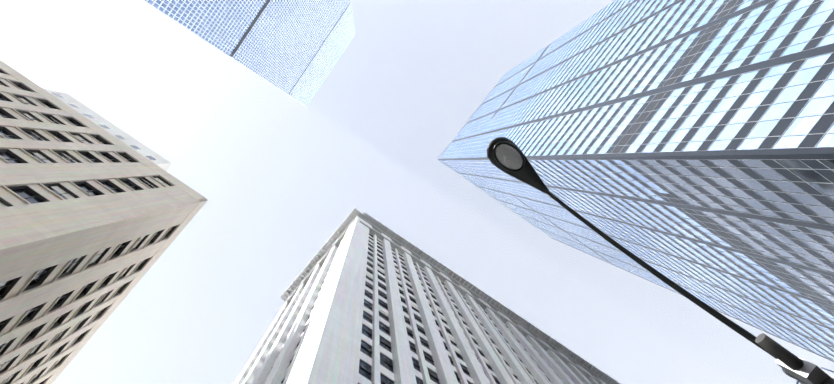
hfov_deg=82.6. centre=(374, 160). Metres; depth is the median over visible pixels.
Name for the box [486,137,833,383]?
cobra head streetlight
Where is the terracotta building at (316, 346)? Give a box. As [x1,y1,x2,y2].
[233,208,619,383]
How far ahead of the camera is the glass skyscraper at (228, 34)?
228.59 m
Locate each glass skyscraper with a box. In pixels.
[143,0,355,106]
[438,0,833,361]
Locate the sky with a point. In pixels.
(278, 175)
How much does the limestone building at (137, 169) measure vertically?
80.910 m
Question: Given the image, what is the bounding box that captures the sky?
[0,0,833,383]
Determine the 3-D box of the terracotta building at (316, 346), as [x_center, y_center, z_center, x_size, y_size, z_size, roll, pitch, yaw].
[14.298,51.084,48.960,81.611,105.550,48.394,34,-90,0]
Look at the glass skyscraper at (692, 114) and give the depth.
69.75 m
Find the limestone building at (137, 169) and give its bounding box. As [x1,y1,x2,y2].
[0,60,207,383]

